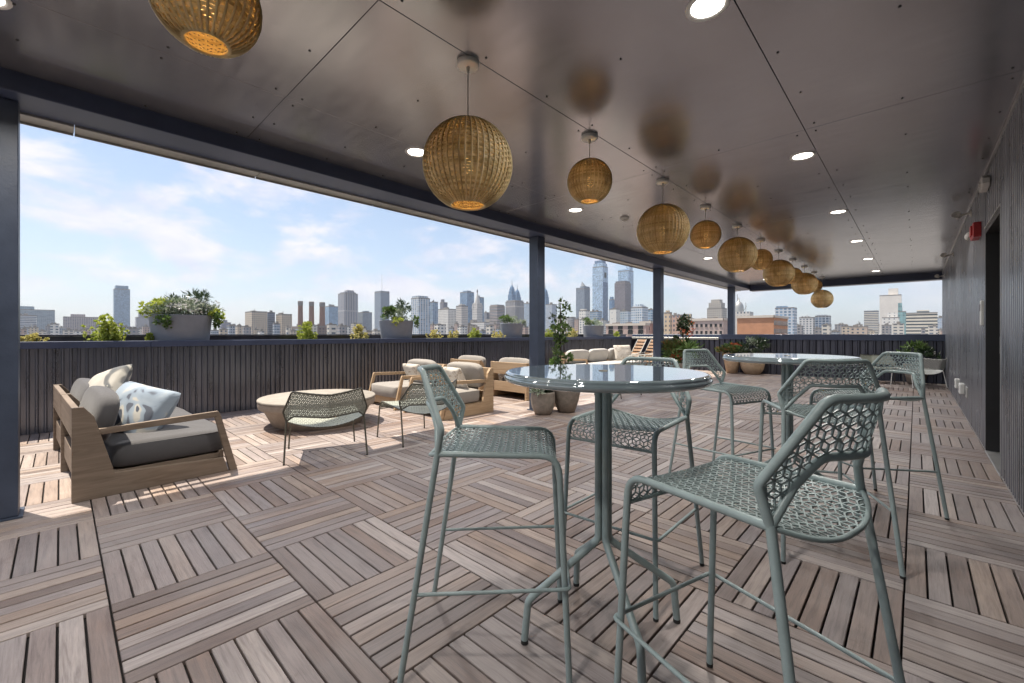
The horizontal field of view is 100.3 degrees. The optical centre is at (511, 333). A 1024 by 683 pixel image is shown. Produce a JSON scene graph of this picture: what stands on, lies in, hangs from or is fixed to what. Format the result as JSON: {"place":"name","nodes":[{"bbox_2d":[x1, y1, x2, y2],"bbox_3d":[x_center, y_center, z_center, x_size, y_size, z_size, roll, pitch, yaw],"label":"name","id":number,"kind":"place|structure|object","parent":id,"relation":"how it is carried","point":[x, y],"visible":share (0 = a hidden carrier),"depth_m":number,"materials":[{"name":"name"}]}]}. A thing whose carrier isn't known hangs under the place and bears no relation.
{"place":"outdoors","nodes":[
{"label":"outdoors","id":0,"kind":"place"},
{"bbox_2d":[20,313,36,328],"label":"city building","id":1,"kind":"structure","parent":0,"point":[26,320],"depth_m":893.51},
{"bbox_2d":[20,306,54,330],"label":"city building","id":2,"kind":"structure","parent":0,"point":[45,318],"depth_m":1262.03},
{"bbox_2d":[63,314,99,330],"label":"city building","id":3,"kind":"structure","parent":0,"point":[74,321],"depth_m":1063.32,"materials":[{"name":"concrete"}]},
{"bbox_2d":[113,285,129,326],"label":"city building","id":4,"kind":"structure","parent":0,"point":[121,304],"depth_m":1585.02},
{"bbox_2d":[135,313,148,327],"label":"city building","id":5,"kind":"structure","parent":0,"point":[140,321],"depth_m":1288.64,"materials":[{"name":"concrete"}]},
{"bbox_2d":[245,309,266,333],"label":"city building","id":6,"kind":"structure","parent":0,"point":[254,319],"depth_m":683.37,"materials":[{"name":"concrete"}]},
{"bbox_2d":[267,310,274,333],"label":"city building","id":7,"kind":"structure","parent":0,"point":[270,317],"depth_m":710.43,"materials":[{"name":"metal"}]},
{"bbox_2d":[276,313,291,333],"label":"city building","id":8,"kind":"structure","parent":0,"point":[284,320],"depth_m":706.95,"materials":[{"name":"concrete"}]},
{"bbox_2d":[325,304,337,324],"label":"city building","id":9,"kind":"structure","parent":0,"point":[331,313],"depth_m":1489.68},
{"bbox_2d":[338,290,357,331],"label":"city building","id":10,"kind":"structure","parent":0,"point":[347,307],"depth_m":1235.05,"materials":[{"name":"metal"}]},
{"bbox_2d":[358,311,371,329],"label":"city building","id":11,"kind":"structure","parent":0,"point":[365,318],"depth_m":1290.52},
{"bbox_2d":[374,291,389,329],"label":"city building","id":12,"kind":"structure","parent":0,"point":[381,299],"depth_m":1485.82,"materials":[{"name":"metal"}]},
{"bbox_2d":[411,296,429,333],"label":"city building","id":13,"kind":"structure","parent":0,"point":[420,305],"depth_m":693.04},
{"bbox_2d":[430,300,437,323],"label":"city building","id":14,"kind":"structure","parent":0,"point":[433,311],"depth_m":717.83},
{"bbox_2d":[438,307,455,333],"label":"city building","id":15,"kind":"structure","parent":0,"point":[447,316],"depth_m":885.09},
{"bbox_2d":[456,303,467,333],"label":"city building","id":16,"kind":"structure","parent":0,"point":[461,314],"depth_m":844.67,"materials":[{"name":"concrete"}]},
{"bbox_2d":[460,291,473,322],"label":"city building","id":17,"kind":"structure","parent":0,"point":[466,298],"depth_m":1484.08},
{"bbox_2d":[472,289,482,321],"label":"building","id":18,"kind":"structure","parent":0,"point":[477,307],"depth_m":1393.48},
{"bbox_2d":[20,124,941,329],"label":"sky","id":19,"kind":"structure","parent":0,"point":[96,217],"materials":[{"name":"blue"}]},
{"bbox_2d":[489,305,504,325],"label":"city building","id":20,"kind":"structure","parent":0,"point":[496,312],"depth_m":990.77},
{"bbox_2d":[0,370,1023,682],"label":"deck floor","id":21,"kind":"structure","parent":0,"point":[302,566],"depth_m":2.21,"materials":[{"name":"brown wood"}]},
{"bbox_2d":[0,97,24,521],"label":"steel post","id":22,"kind":"object","parent":21,"relation":"on","point":[11,508],"visible":1,"depth_m":2.76,"materials":[{"name":"metal"}]},
{"bbox_2d":[53,378,236,503],"bbox_3d":[-3.597,0.822,4.112,2.170,0.756,1.030,0,0,41],"label":"lounge sofa","id":23,"kind":"object","parent":21,"relation":"on","point":[100,457],"visible":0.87,"depth_m":3.38,"materials":[{"name":"brown wood"}]},
{"bbox_2d":[80,364,132,402],"bbox_3d":[-3.754,0.538,3.917,0.485,0.485,0.177,-16,-36,13],"label":"throw pillow","id":24,"kind":"object","parent":23,"relation":"on","point":[115,378],"visible":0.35,"depth_m":3.91,"materials":[{"name":"beige fabric"}]},
{"bbox_2d":[114,381,180,432],"bbox_3d":[-3.303,0.691,3.757,0.582,0.504,0.244,10,-30,9],"label":"throw pillow","id":25,"kind":"object","parent":23,"relation":"on","point":[139,402],"visible":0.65,"depth_m":3.70,"materials":[{"name":"white fabric"}]},
{"bbox_2d":[257,389,374,430],"bbox_3d":[-2.625,1.019,5.812,1.460,0.362,1.460,0,0,43],"label":"fire table","id":26,"kind":"object","parent":21,"relation":"on","point":[271,407],"visible":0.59,"depth_m":5.35,"materials":[{"name":"concrete"}]},
{"bbox_2d":[282,388,367,465],"bbox_3d":[-1.840,0.860,4.223,0.757,0.681,0.916,0,0,-28],"label":"lounge chair","id":27,"kind":"object","parent":21,"relation":"on","point":[327,412],"visible":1,"depth_m":3.96,"materials":[{"name":"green metal"}]},
{"bbox_2d":[369,359,446,410],"bbox_3d":[-1.819,0.822,7.370,0.930,0.756,1.030,0,0,43],"label":"lounge armchair","id":28,"kind":"object","parent":21,"relation":"on","point":[390,391],"visible":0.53,"depth_m":7.13,"materials":[{"name":"fabric"}]},
{"bbox_2d":[403,363,422,382],"bbox_3d":[-1.692,0.679,7.410,0.465,0.368,0.147,0,26,39],"label":"throw pillow","id":29,"kind":"object","parent":28,"relation":"on","point":[410,369],"visible":0.55,"depth_m":7.32,"materials":[{"name":"beige fabric"}]},
{"bbox_2d":[377,379,456,447],"bbox_3d":[-1.020,0.860,4.898,0.916,0.681,0.757,0,0,44],"label":"lounge chair","id":30,"kind":"object","parent":21,"relation":"on","point":[416,405],"visible":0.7,"depth_m":4.60,"materials":[{"name":"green metal"}]},
{"bbox_2d":[403,362,493,420],"bbox_3d":[-0.976,0.822,6.573,0.930,0.756,1.030,0,0,43],"label":"lounge armchair","id":31,"kind":"object","parent":21,"relation":"on","point":[476,401],"visible":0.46,"depth_m":6.52,"materials":[{"name":"brown wood"}]},
{"bbox_2d":[443,367,467,388],"bbox_3d":[-0.878,0.679,6.640,0.465,0.368,0.147,0,26,47],"label":"throw pillow","id":32,"kind":"object","parent":31,"relation":"on","point":[453,373],"visible":0.68,"depth_m":6.51,"materials":[{"name":"beige fabric"}]},
{"bbox_2d":[450,355,501,389],"bbox_3d":[-0.626,0.822,9.171,0.930,0.756,1.030,0,0,43],"label":"lounge armchair","id":33,"kind":"object","parent":21,"relation":"on","point":[481,360],"visible":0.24,"depth_m":8.78,"materials":[{"name":"fabric"}]},
{"bbox_2d":[397,364,572,682],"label":"bar stool","id":34,"kind":"object","parent":21,"relation":"on","point":[524,450],"visible":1,"depth_m":1.57,"materials":[{"name":"green metal"}]},
{"bbox_2d":[491,357,528,400],"bbox_3d":[0.275,0.822,8.319,0.930,0.756,1.030,0,0,43],"label":"lounge armchair","id":35,"kind":"object","parent":21,"relation":"on","point":[502,366],"visible":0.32,"depth_m":8.03,"materials":[{"name":"brown wood"}]},
{"bbox_2d":[527,236,544,410],"bbox_3d":[0.392,-0.160,6.753,0.230,2.720,0.213,0,0,43],"label":"steel post","id":36,"kind":"object","parent":21,"relation":"on","point":[536,300],"visible":0.64,"depth_m":6.69,"materials":[{"name":"metal"}]},
{"bbox_2d":[529,388,554,414],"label":"plant pot","id":37,"kind":"object","parent":21,"relation":"on","point":[542,402],"visible":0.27,"depth_m":6.27,"materials":[{"name":"concrete"}]},
{"bbox_2d":[548,296,573,406],"bbox_3d":[0.829,0.279,7.109,0.471,1.837,0.552,0,0,-10],"label":"plant pot","id":38,"kind":"object","parent":21,"relation":"on","point":[557,340],"visible":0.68,"depth_m":7.08,"materials":[{"name":"stone"}]},
{"bbox_2d":[555,362,579,412],"bbox_3d":[0.841,0.815,6.609,0.450,0.766,0.450,0,0,43],"label":"plant pot","id":39,"kind":"object","parent":21,"relation":"on","point":[566,402],"visible":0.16,"depth_m":6.46,"materials":[{"name":"stone"}]},
{"bbox_2d":[559,348,647,365],"bbox_3d":[2.869,0.822,12.839,1.030,0.757,3.400,0,0,43],"label":"lounge sofa","id":40,"kind":"object","parent":21,"relation":"on","point":[593,356],"visible":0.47,"depth_m":12.69,"materials":[{"name":"fabric"}]},
{"bbox_2d":[613,345,631,359],"bbox_3d":[3.498,0.580,13.483,0.601,0.485,0.167,0,-20,-17],"label":"throw pillow","id":41,"kind":"object","parent":40,"relation":"on","point":[622,352],"visible":0.86,"depth_m":13.41,"materials":[{"name":"beige fabric"}]},
{"bbox_2d":[504,364,712,682],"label":"bar table","id":42,"kind":"object","parent":21,"relation":"on","point":[603,382],"visible":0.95,"depth_m":1.66,"materials":[{"name":"grey metal"}]},
{"bbox_2d":[564,356,703,621],"bbox_3d":[0.603,0.664,2.156,0.540,1.073,0.597,0,0,39],"label":"bar stool","id":43,"kind":"object","parent":21,"relation":"on","point":[656,426],"visible":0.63,"depth_m":2.08,"materials":[{"name":"green metal"}]},
{"bbox_2d":[653,268,663,366],"bbox_3d":[3.401,-0.160,9.936,0.230,2.720,0.213,0,0,43],"label":"steel post","id":44,"kind":"object","parent":21,"relation":"on","point":[658,305],"visible":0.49,"depth_m":9.88,"materials":[{"name":"metal"}]},
{"bbox_2d":[661,313,703,368],"bbox_3d":[3.928,0.345,9.963,1.002,1.705,1.084,0,0,32],"label":"plant pot","id":45,"kind":"object","parent":21,"relation":"on","point":[671,349],"visible":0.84,"depth_m":9.87,"materials":[{"name":"stone"}]},
{"bbox_2d":[668,349,776,503],"bbox_3d":[1.655,0.664,3.387,0.540,1.073,0.598,0,0,-26],"label":"bar stool","id":46,"kind":"object","parent":21,"relation":"on","point":[728,389],"visible":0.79,"depth_m":3.40,"materials":[{"name":"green metal"}]},
{"bbox_2d":[714,341,742,372],"bbox_3d":[6.679,0.701,13.131,0.735,0.993,0.733,0,0,43],"label":"plant pot","id":47,"kind":"object","parent":21,"relation":"on","point":[731,366],"visible":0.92,"depth_m":12.97,"materials":[{"name":"concrete"}]},
{"bbox_2d":[727,287,734,333],"bbox_3d":[7.118,-0.160,13.867,0.230,2.720,0.213,0,0,43],"label":"steel post","id":48,"kind":"object","parent":21,"relation":"on","point":[730,310],"visible":0.49,"depth_m":13.80,"materials":[{"name":"metal"}]},
{"bbox_2d":[736,335,769,374],"bbox_3d":[7.154,0.609,12.833,0.672,1.179,1.051,0,0,-22],"label":"plant pot","id":49,"kind":"object","parent":21,"relation":"on","point":[753,368],"visible":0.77,"depth_m":12.58,"materials":[{"name":"stone"}]},
{"bbox_2d":[613,387,905,682],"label":"bar stool","id":50,"kind":"object","parent":21,"relation":"on","point":[770,521],"visible":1,"depth_m":1.09,"materials":[{"name":"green metal"}]},
{"bbox_2d":[631,334,945,383],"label":"parapet wall","id":51,"kind":"structure","parent":21,"relation":"on","point":[855,345],"depth_m":11.89,"materials":[{"name":"black metal"}]},
{"bbox_2d":[722,353,861,526],"bbox_3d":[1.885,0.672,2.925,0.802,1.055,0.802,0,0,23],"label":"bar table","id":52,"kind":"object","parent":21,"relation":"on","point":[787,361],"visible":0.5,"depth_m":2.85,"materials":[{"name":"grey metal"}]},
{"bbox_2d":[756,358,905,579],"bbox_3d":[1.744,0.664,2.442,0.540,1.073,0.597,0,0,15],"label":"bar stool","id":53,"kind":"object","parent":21,"relation":"on","point":[797,410],"visible":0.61,"depth_m":2.23,"materials":[{"name":"green metal"}]},
{"bbox_2d":[804,351,948,520],"bbox_3d":[2.511,0.664,3.005,0.597,1.073,0.540,0,0,-2],"label":"bar stool","id":54,"kind":"object","parent":21,"relation":"on","point":[921,376],"visible":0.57,"depth_m":2.91,"materials":[{"name":"green metal"}]},
{"bbox_2d":[858,354,904,384],"bbox_3d":[9.152,0.860,10.655,0.757,0.681,0.916,0,0,22],"label":"lounge chair","id":55,"kind":"object","parent":21,"relation":"on","point":[871,358],"visible":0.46,"depth_m":10.85,"materials":[{"name":"green metal"}]},
{"bbox_2d":[890,358,947,388],"bbox_3d":[9.182,0.860,9.548,0.757,0.681,0.916,0,0,2],"label":"lounge chair","id":56,"kind":"object","parent":21,"relation":"on","point":[935,369],"visible":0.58,"depth_m":9.29,"materials":[{"name":"white metal"}]},
{"bbox_2d":[896,340,941,383],"bbox_3d":[9.711,0.659,10.249,0.869,1.079,0.535,0,0,43],"label":"plant pot","id":57,"kind":"object","parent":21,"relation":"on","point":[924,349],"visible":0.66,"depth_m":10.15,"materials":[{"name":"concrete"}]},
{"bbox_2d":[0,0,1023,284],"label":"ceiling","id":58,"kind":"structure","parent":0,"point":[892,114],"depth_m":2.95,"materials":[{"name":"paint"}]},
{"bbox_2d":[148,0,262,58],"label":"pendant lamp","id":59,"kind":"object","parent":58,"relation":"hanging from","point":[234,27],"visible":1,"depth_m":1.59,"materials":[{"name":"brown wicker"}]},
{"bbox_2d":[405,147,423,156],"bbox_3d":[-0.863,-1.643,3.869,0.208,0.006,0.208,0,0,43],"label":"recessed downlight","id":60,"kind":"object","parent":58,"relation":"attached to","point":[415,151],"visible":0.84,"depth_m":3.85,"materials":[{"name":"white plastic"}]},
{"bbox_2d":[422,55,512,210],"bbox_3d":[-0.267,-1.211,2.592,0.543,0.870,0.543,0,0,43],"label":"pendant lamp","id":61,"kind":"object","parent":58,"relation":"hanging from","point":[475,165],"visible":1,"depth_m":2.41,"materials":[{"name":"brown wicker"}]},
{"bbox_2d":[567,133,611,203],"bbox_3d":[0.646,-1.374,3.559,0.370,0.544,0.370,0,0,43],"label":"pendant lamp","id":62,"kind":"object","parent":58,"relation":"hanging from","point":[595,176],"visible":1,"depth_m":3.44,"materials":[{"name":"brown wicker"}]},
{"bbox_2d":[636,178,689,254],"bbox_3d":[1.618,-1.259,4.586,0.543,0.775,0.543,0,0,43],"label":"pendant lamp","id":63,"kind":"object","parent":58,"relation":"hanging from","point":[664,228],"visible":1,"depth_m":4.41,"materials":[{"name":"brown wicker"}]},
{"bbox_2d":[690,205,720,248],"bbox_3d":[2.499,-1.379,5.518,0.371,0.534,0.371,0,0,43],"label":"pendant lamp","id":64,"kind":"object","parent":58,"relation":"hanging from","point":[707,235],"visible":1,"depth_m":5.41,"materials":[{"name":"brown wicker"}]},
{"bbox_2d":[685,0,729,21],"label":"recessed downlight","id":65,"kind":"object","parent":58,"relation":"attached to","point":[700,10],"visible":1,"depth_m":2.17,"materials":[{"name":"white plastic"}]},
{"bbox_2d":[717,225,757,271],"bbox_3d":[3.422,-1.299,6.494,0.543,0.695,0.543,0,0,43],"label":"pendant lamp","id":66,"kind":"object","parent":58,"relation":"hanging from","point":[737,254],"visible":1,"depth_m":6.33,"materials":[{"name":"brown wicker"}]},
{"bbox_2d":[752,239,772,269],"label":"pendant lamp","id":67,"kind":"object","parent":58,"relation":"hanging from","point":[764,260],"visible":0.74,"depth_m":7.35,"materials":[{"name":"brown wicker"}]},
{"bbox_2d":[763,250,794,285],"bbox_3d":[5.277,-1.299,8.456,0.542,0.695,0.542,0,0,43],"label":"pendant lamp","id":68,"kind":"object","parent":58,"relation":"hanging from","point":[779,272],"visible":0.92,"depth_m":8.29,"materials":[{"name":"brown wicker"}]},
{"bbox_2d":[789,259,802,283],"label":"pendant lamp","id":69,"kind":"object","parent":58,"relation":"hanging from","point":[798,277],"visible":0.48,"depth_m":9.29,"materials":[{"name":"brown wicker"}]},
{"bbox_2d":[789,151,815,160],"bbox_3d":[2.688,-1.643,3.953,0.208,0.006,0.208,0,0,43],"label":"recessed downlight","id":70,"kind":"object","parent":58,"relation":"attached to","point":[802,156],"visible":1,"depth_m":3.95,"materials":[{"name":"white plastic"}]},
{"bbox_2d":[791,266,817,293],"bbox_3d":[7.118,-1.309,10.403,0.543,0.675,0.543,0,0,43],"label":"pendant lamp","id":71,"kind":"object","parent":58,"relation":"hanging from","point":[808,282],"visible":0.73,"depth_m":10.22,"materials":[{"name":"brown wicker"}]},
{"bbox_2d":[811,277,833,307],"bbox_3d":[8.966,-1.204,12.358,0.543,0.885,0.543,0,0,43],"label":"pendant lamp","id":72,"kind":"object","parent":58,"relation":"hanging from","point":[822,299],"visible":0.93,"depth_m":12.20,"materials":[{"name":"brown wicker"}]},
{"bbox_2d":[505,300,523,323],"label":"city building","id":73,"kind":"structure","parent":0,"point":[514,307],"depth_m":1039.37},
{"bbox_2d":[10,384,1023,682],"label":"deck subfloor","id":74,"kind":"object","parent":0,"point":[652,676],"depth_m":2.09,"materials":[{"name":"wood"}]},
{"bbox_2d":[20,334,631,434],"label":"parapet wall","id":75,"kind":"structure","parent":74,"relation":"on","point":[221,373],"depth_m":6.69,"materials":[{"name":"metal"}]},
{"bbox_2d":[20,332,48,341],"bbox_3d":[-5.940,0.079,5.287,0.198,0.207,0.343,0,0,28],"label":"sedum plant","id":76,"kind":"object","parent":75,"relation":"on","point":[33,337],"visible":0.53,"depth_m":5.27,"materials":[{"name":"yellow plant"}]},
{"bbox_2d":[81,313,130,340],"bbox_3d":[-5.464,-0.052,5.750,0.424,0.470,0.327,0,0,-8],"label":"sedum plant","id":77,"kind":"object","parent":75,"relation":"on","point":[108,330],"visible":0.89,"depth_m":5.72,"materials":[{"name":"green plant"}]},
{"bbox_2d":[136,287,225,340],"bbox_3d":[-4.923,-0.288,6.426,0.737,0.870,1.110,0,0,43],"label":"planter pot","id":78,"kind":"object","parent":75,"relation":"on","point":[169,319],"visible":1,"depth_m":6.22,"materials":[{"name":"concrete"}]},
{"bbox_2d":[296,321,317,338],"bbox_3d":[-3.651,-0.027,7.617,0.344,0.422,0.315,0,0,-14],"label":"sedum plant","id":79,"kind":"object","parent":75,"relation":"on","point":[307,333],"visible":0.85,"depth_m":7.58,"materials":[{"name":"green plant"}]},
{"bbox_2d":[350,324,368,338],"bbox_3d":[-2.971,-0.008,8.354,0.363,0.393,0.305,0,0,43],"label":"sedum plant","id":80,"kind":"object","parent":75,"relation":"on","point":[358,332],"visible":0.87,"depth_m":8.33,"materials":[{"name":"yellow plant"}]},
{"bbox_2d":[379,298,419,338],"bbox_3d":[-2.422,-0.325,9.063,0.669,0.944,0.873,0,0,43],"label":"planter pot","id":81,"kind":"object","parent":75,"relation":"on","point":[397,326],"visible":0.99,"depth_m":8.85,"materials":[{"name":"concrete"}]},
{"bbox_2d":[498,314,526,337],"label":"planter pot","id":82,"kind":"object","parent":75,"relation":"on","point":[513,328],"visible":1,"depth_m":11.41,"materials":[{"name":"concrete"}]},
{"bbox_2d":[582,317,603,336],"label":"planter pot","id":83,"kind":"object","parent":75,"relation":"on","point":[596,330],"visible":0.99,"depth_m":14.32,"materials":[{"name":"concrete"}]},
{"bbox_2d":[942,79,1023,515],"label":"fluted wall","id":84,"kind":"structure","parent":74,"relation":"on","point":[985,363],"depth_m":4.27,"materials":[{"name":"metal"}]},
{"bbox_2d":[964,221,981,240],"bbox_3d":[5.179,-1.135,4.793,0.101,0.160,0.466,0,0,39],"label":"fire alarm","id":85,"kind":"object","parent":84,"relation":"attached to","point":[974,233],"visible":0.98,"depth_m":4.64,"materials":[{"name":"red plastic"}]},
{"bbox_2d":[978,175,989,192],"bbox_3d":[4.659,-1.480,4.224,0.067,0.120,0.340,0,0,43],"label":"emergency light","id":86,"kind":"object","parent":84,"relation":"attached to","point":[984,184],"visible":1,"depth_m":4.14,"materials":[{"name":"white plastic"}]},
{"bbox_2d":[545,302,556,329],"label":"city building","id":87,"kind":"structure","parent":0,"point":[551,307],"depth_m":1192.63,"materials":[{"name":"metal"}]},
{"bbox_2d":[576,282,589,318],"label":"pointed tower","id":88,"kind":"structure","parent":0,"point":[583,296],"depth_m":1390.57,"materials":[{"name":"metal"}]},
{"bbox_2d":[592,260,607,321],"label":"glass tower","id":89,"kind":"structure","parent":0,"point":[599,285],"depth_m":1485.03,"materials":[{"name":"blue"}]},
{"bbox_2d":[609,307,619,323],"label":"city building","id":90,"kind":"structure","parent":0,"point":[614,314],"depth_m":646.47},
{"bbox_2d":[614,281,630,310],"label":"slab tower","id":91,"kind":"structure","parent":0,"point":[622,294],"depth_m":1337.93,"materials":[{"name":"concrete"}]},
{"bbox_2d":[620,309,630,322],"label":"city building","id":92,"kind":"structure","parent":0,"point":[625,316],"depth_m":653.57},
{"bbox_2d":[618,266,633,306],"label":"glass tower","id":93,"kind":"structure","parent":0,"point":[627,274],"depth_m":1785.72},
{"bbox_2d":[605,322,649,335],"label":"brick building","id":94,"kind":"structure","parent":0,"point":[629,328],"depth_m":249.68,"materials":[{"name":"brick"}]},
{"bbox_2d":[631,304,647,322],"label":"city building","id":95,"kind":"structure","parent":0,"point":[639,312],"depth_m":555.47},
{"bbox_2d":[664,310,671,333],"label":"city building","id":96,"kind":"structure","parent":0,"point":[667,321],"depth_m":328.61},
{"bbox_2d":[690,317,726,333],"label":"brick building","id":97,"kind":"structure","parent":0,"point":[715,325],"depth_m":223.09,"materials":[{"name":"brick"}]},
{"bbox_2d":[707,299,726,317],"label":"city building","id":98,"kind":"structure","parent":0,"point":[717,308],"depth_m":693.04,"materials":[{"name":"concrete"}]},
{"bbox_2d":[735,294,752,333],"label":"domed church","id":99,"kind":"structure","parent":0,"point":[739,309],"depth_m":417.96,"materials":[{"name":"stone"}]},
{"bbox_2d":[736,315,788,333],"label":"brick building","id":100,"kind":"structure","parent":0,"point":[767,324],"depth_m":165.96,"materials":[{"name":"brick"}]},
{"bbox_2d":[775,306,796,333],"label":"city building","id":101,"kind":"structure","parent":0,"point":[789,312],"depth_m":471.10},
{"bbox_2d":[799,316,814,333],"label":"city building","id":102,"kind":"structure","parent":0,"point":[807,323],"depth_m":613.77,"materials":[{"name":"concrete"}]},
{"bbox_2d":[815,315,830,327],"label":"city building","id":103,"kind":"structure","parent":0,"point":[821,319],"depth_m":595.50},
{"bbox_2d":[850,325,867,333],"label":"city building","id":104,"kind":"structure","parent":0,"point":[857,329],"depth_m":415.53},
{"bbox_2d":[864,310,878,333],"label":"city building","id":105,"kind":"structure","parent":0,"point":[871,319],"depth_m":842.14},
{"bbox_2d":[879,288,901,333],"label":"city building","id":106,"kind":"structure","parent":0,"point":[890,301],"depth_m":891.72,"materials":[{"name":"concrete"}]},
{"bbox_2d":[882,313,899,324],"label":"city building","id":107,"kind":"structure","parent":0,"point":[891,318],"depth_m":693.67,"materials":[{"name":"concrete"}]},
{"bbox_2d":[892,321,903,333],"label":"city building","id":108,"kind":"structure","parent":0,"point":[897,327],"depth_m":580.30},
{"bbox_2d":[898,303,905,333],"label":"green glass tower","id":109,"kind":"structure","parent":0,"point":[901,314],"depth_m":755.94,"materials":[{"name":"glass"}]},
{"bbox_2d":[906,310,937,333],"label":"city building","id":110,"kind":"structure","parent":0,"point":[917,321],"depth_m":610.26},
{"label":"city ground","id":111,"kind":"structure","parent":0,"visible":0},
{"bbox_2d":[319,302,324,325],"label":"chimney","id":112,"kind":"object","parent":111,"relation":"on","point":[322,314],"visible":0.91,"depth_m":795.94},
{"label":"roof deck","id":113,"kind":"structure","parent":0,"visible":0},
{"bbox_2d":[0,67,749,291],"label":"roof beam","id":114,"kind":"structure","parent":113,"relation":"attached to","point":[51,106],"depth_m":3.81,"materials":[{"name":"black metal"}]},
{"bbox_2d":[750,272,941,291],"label":"roof beam","id":115,"kind":"structure","parent":113,"relation":"attached to","point":[920,277],"depth_m":12.40,"materials":[{"name":"black metal"}]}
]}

